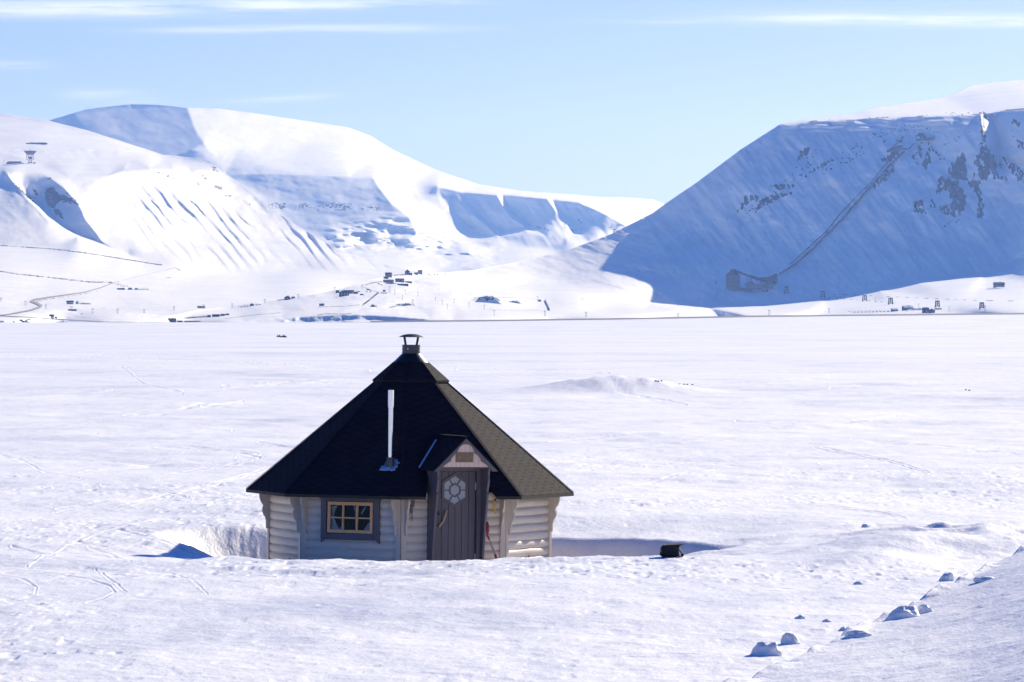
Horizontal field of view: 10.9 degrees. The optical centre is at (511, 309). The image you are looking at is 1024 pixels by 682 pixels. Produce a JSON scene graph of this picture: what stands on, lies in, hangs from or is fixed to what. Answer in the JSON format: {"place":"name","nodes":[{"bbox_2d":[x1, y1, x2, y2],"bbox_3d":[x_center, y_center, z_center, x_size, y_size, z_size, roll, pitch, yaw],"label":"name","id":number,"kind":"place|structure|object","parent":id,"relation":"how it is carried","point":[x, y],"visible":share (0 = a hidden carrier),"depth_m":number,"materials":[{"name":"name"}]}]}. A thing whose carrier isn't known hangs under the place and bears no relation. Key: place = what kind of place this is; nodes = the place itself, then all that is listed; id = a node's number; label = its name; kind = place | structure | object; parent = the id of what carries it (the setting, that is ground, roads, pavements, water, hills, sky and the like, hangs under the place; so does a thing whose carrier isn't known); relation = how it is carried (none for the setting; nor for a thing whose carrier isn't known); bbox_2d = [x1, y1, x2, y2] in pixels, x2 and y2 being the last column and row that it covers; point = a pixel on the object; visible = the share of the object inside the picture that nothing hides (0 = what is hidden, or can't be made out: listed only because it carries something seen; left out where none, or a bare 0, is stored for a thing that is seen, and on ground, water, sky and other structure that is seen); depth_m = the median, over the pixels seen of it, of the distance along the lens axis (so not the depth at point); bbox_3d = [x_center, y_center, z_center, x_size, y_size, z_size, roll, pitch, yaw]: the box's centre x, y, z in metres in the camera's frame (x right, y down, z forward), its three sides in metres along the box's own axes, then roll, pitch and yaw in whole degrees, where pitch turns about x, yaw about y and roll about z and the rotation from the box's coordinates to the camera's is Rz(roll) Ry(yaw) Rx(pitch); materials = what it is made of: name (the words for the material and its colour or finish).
{"place":"outdoors","nodes":[
{"label":"outdoors","id":0,"kind":"place"},
{"bbox_2d":[0,315,102,321],"bbox_3d":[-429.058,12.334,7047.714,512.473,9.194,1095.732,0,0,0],"label":"valley road","id":1,"kind":"structure","parent":0,"point":[51,318],"depth_m":7326.45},
{"bbox_2d":[3,283,111,314],"bbox_3d":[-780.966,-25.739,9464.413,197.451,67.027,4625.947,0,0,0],"label":"hill road","id":2,"kind":"structure","parent":0,"point":[37,303],"depth_m":8850.26,"materials":[{"name":"white snow"}]},
{"bbox_2d":[0,113,426,321],"bbox_3d":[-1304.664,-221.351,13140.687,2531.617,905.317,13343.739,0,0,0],"label":"snowy mountain","id":3,"kind":"structure","parent":0,"point":[82,210],"depth_m":15081.06,"materials":[{"name":"white snow"}]},
{"bbox_2d":[6,161,20,163],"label":"station building","id":4,"kind":"structure","parent":3,"relation":"on","point":[11,162],"depth_m":16276.33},
{"bbox_2d":[24,149,35,162],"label":"radar dish","id":5,"kind":"object","parent":3,"relation":"on","point":[29,153],"visible":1,"depth_m":16277.34,"materials":[{"name":"metal"}]},
{"bbox_2d":[50,104,663,272],"bbox_3d":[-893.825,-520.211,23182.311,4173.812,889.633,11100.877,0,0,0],"label":"valley mountain","id":6,"kind":"structure","parent":0,"point":[356,192],"depth_m":23715.06,"materials":[{"name":"white snow"}]},
{"bbox_2d":[0,314,1023,681],"bbox_3d":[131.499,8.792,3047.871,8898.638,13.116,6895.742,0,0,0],"label":"snow plain","id":7,"kind":"structure","parent":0,"point":[762,470],"depth_m":101.58,"materials":[{"name":"white snow"}]},
{"bbox_2d":[246,334,573,560],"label":"grill hut","id":8,"kind":"object","parent":7,"relation":"on","point":[353,478],"visible":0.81,"depth_m":88.30,"materials":[{"name":"black paint"}]},
{"bbox_2d":[320,498,381,543],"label":"window","id":9,"kind":"structure","parent":8,"relation":"in","point":[328,523],"depth_m":87.97,"materials":[{"name":"paint"}]},
{"bbox_2d":[410,500,414,520],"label":"wall ornament","id":10,"kind":"object","parent":8,"relation":"attached to","point":[412,505],"depth_m":87.63,"materials":[{"name":"black metal"}]},
{"bbox_2d":[436,472,475,560],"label":"door","id":11,"kind":"structure","parent":8,"relation":"in","point":[455,519],"depth_m":87.86,"materials":[{"name":"paint"}]},
{"bbox_2d":[486,521,496,558],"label":"shovel","id":12,"kind":"object","parent":7,"relation":"on","point":[487,533],"visible":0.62,"depth_m":87.78,"materials":[{"name":"red paint"}]},
{"bbox_2d":[660,543,683,557],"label":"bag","id":13,"kind":"object","parent":7,"relation":"on","point":[669,550],"visible":1,"depth_m":80.11,"materials":[{"name":"black fabric"}]},
{"bbox_2d":[749,641,782,655],"bbox_3d":[2.755,3.759,58.398,0.395,0.298,0.328,0,0,0],"label":"snow block","id":14,"kind":"object","parent":7,"relation":"on","point":[765,649],"depth_m":58.28,"materials":[{"name":"white snow"}]},
{"bbox_2d":[780,632,800,643],"bbox_3d":[3.156,3.761,60.437,0.256,0.239,0.205,0,0,0],"label":"snow block","id":15,"kind":"object","parent":7,"relation":"on","point":[789,638],"depth_m":60.38,"materials":[{"name":"white snow"}]},
{"bbox_2d":[795,615,805,618],"bbox_3d":[3.467,3.711,64.401,0.138,0.079,0.114,0,0,26],"label":"snow block","id":16,"kind":"object","parent":7,"relation":"on","point":[800,617],"depth_m":64.36,"materials":[{"name":"white snow"}]},
{"bbox_2d":[845,630,872,637],"bbox_3d":[3.582,3.353,55.159,0.295,0.114,0.252,0,0,-21],"label":"snow block","id":17,"kind":"object","parent":7,"relation":"on","point":[855,633],"depth_m":55.09,"materials":[{"name":"white snow"}]},
{"bbox_2d":[885,605,919,619],"bbox_3d":[4.159,3.264,56.967,0.398,0.239,0.346,0,0,0],"label":"snow block","id":18,"kind":"object","parent":7,"relation":"on","point":[902,611],"depth_m":56.87,"materials":[{"name":"white snow"}]},
{"bbox_2d":[918,604,932,612],"bbox_3d":[4.423,3.219,57.187,0.181,0.154,0.150,0,0,0],"label":"snow block","id":19,"kind":"object","parent":7,"relation":"on","point":[923,608],"depth_m":57.14,"materials":[{"name":"white snow"}]},
{"bbox_2d":[939,572,953,580],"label":"snow block","id":20,"kind":"object","parent":7,"relation":"on","point":[947,577],"depth_m":73.08,"materials":[{"name":"white snow"}]},
{"bbox_2d":[973,576,993,582],"bbox_3d":[5.335,3.043,60.254,0.294,0.090,0.257,0,0,0],"label":"snow block","id":21,"kind":"object","parent":7,"relation":"on","point":[980,579],"depth_m":60.18,"materials":[{"name":"white snow"}]},
{"bbox_2d":[0,0,1023,203],"label":"sky","id":22,"kind":"structure","parent":0,"point":[642,99],"materials":[{"name":"blue"}]},
{"bbox_2d":[138,80,1023,321],"bbox_3d":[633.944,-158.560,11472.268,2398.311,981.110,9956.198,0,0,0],"label":"mine mountain","id":23,"kind":"structure","parent":0,"point":[938,218],"depth_m":11158.99,"materials":[{"name":"white snow"}]},
{"bbox_2d":[338,290,348,296],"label":"house","id":24,"kind":"structure","parent":23,"relation":"on","point":[343,293],"depth_m":8215.09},
{"bbox_2d":[385,272,391,276],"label":"house","id":25,"kind":"structure","parent":23,"relation":"on","point":[388,274],"depth_m":9368.78,"materials":[{"name":"grey"}]},
{"bbox_2d":[383,279,393,282],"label":"house","id":26,"kind":"structure","parent":23,"relation":"on","point":[388,281],"depth_m":9071.70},
{"bbox_2d":[395,278,403,281],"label":"house","id":27,"kind":"structure","parent":23,"relation":"on","point":[399,279],"depth_m":9184.58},
{"bbox_2d":[396,303,415,305],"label":"rubble mound","id":28,"kind":"object","parent":23,"relation":"on","point":[409,304],"visible":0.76,"depth_m":7628.14,"materials":[{"name":"white snow"}]},
{"bbox_2d":[475,296,502,303],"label":"rubble mound","id":29,"kind":"object","parent":23,"relation":"on","point":[489,299],"visible":0.92,"depth_m":8376.35,"materials":[{"name":"white snow"}]},
{"bbox_2d":[726,269,739,290],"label":"coal silo","id":30,"kind":"object","parent":23,"relation":"on","point":[732,279],"visible":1,"depth_m":10929.63,"materials":[{"name":"wood"}]},
{"bbox_2d":[735,270,768,283],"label":"conveyor gallery","id":31,"kind":"object","parent":30,"relation":"attached to","point":[753,277],"visible":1,"depth_m":10924.82,"materials":[{"name":"wood"}]},
{"bbox_2d":[735,282,772,291],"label":"processing building","id":32,"kind":"structure","parent":23,"relation":"on","point":[750,286],"depth_m":10913.22,"materials":[{"name":"wood"}]},
{"bbox_2d":[759,273,778,283],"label":"loading building","id":33,"kind":"structure","parent":23,"relation":"on","point":[771,278],"depth_m":10936.22,"materials":[{"name":"wood"}]},
{"bbox_2d":[784,286,788,293],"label":"cableway trestle","id":34,"kind":"object","parent":23,"relation":"on","point":[786,289],"visible":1,"depth_m":10892.62,"materials":[{"name":"wood"}]},
{"bbox_2d":[779,151,904,274],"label":"hillside conveyor","id":35,"kind":"object","parent":23,"relation":"on","point":[834,226],"visible":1,"depth_m":11209.66,"materials":[{"name":"wood"}]},
{"bbox_2d":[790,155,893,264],"bbox_3d":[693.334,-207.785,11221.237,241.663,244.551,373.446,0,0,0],"label":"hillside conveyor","id":36,"kind":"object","parent":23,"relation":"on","point":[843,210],"visible":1,"depth_m":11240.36,"materials":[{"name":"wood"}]},
{"bbox_2d":[886,143,914,152],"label":"mine entrance","id":37,"kind":"object","parent":23,"relation":"on","point":[896,149],"visible":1,"depth_m":11424.74,"materials":[{"name":"metal"}]},
{"bbox_2d":[901,305,913,309],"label":"house","id":38,"kind":"structure","parent":23,"relation":"on","point":[905,307],"depth_m":8187.46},
{"bbox_2d":[916,133,934,140],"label":"mine house","id":39,"kind":"structure","parent":23,"relation":"on","point":[923,136],"depth_m":11447.74,"materials":[{"name":"wood"}]},
{"bbox_2d":[922,307,929,312],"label":"house","id":40,"kind":"structure","parent":23,"relation":"on","point":[925,309],"depth_m":8015.85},
{"bbox_2d":[985,287,1004,289],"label":"snow mound","id":41,"kind":"object","parent":23,"relation":"on","point":[995,288],"visible":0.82,"depth_m":9730.43,"materials":[{"name":"white snow"}]},
{"bbox_2d":[993,282,1004,286],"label":"house","id":42,"kind":"structure","parent":23,"relation":"on","point":[998,284],"depth_m":9865.39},
{"bbox_2d":[370,313,1023,321],"bbox_3d":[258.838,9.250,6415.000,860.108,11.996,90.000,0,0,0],"label":"road embankment","id":43,"kind":"structure","parent":0,"point":[696,317],"depth_m":6415.74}
]}

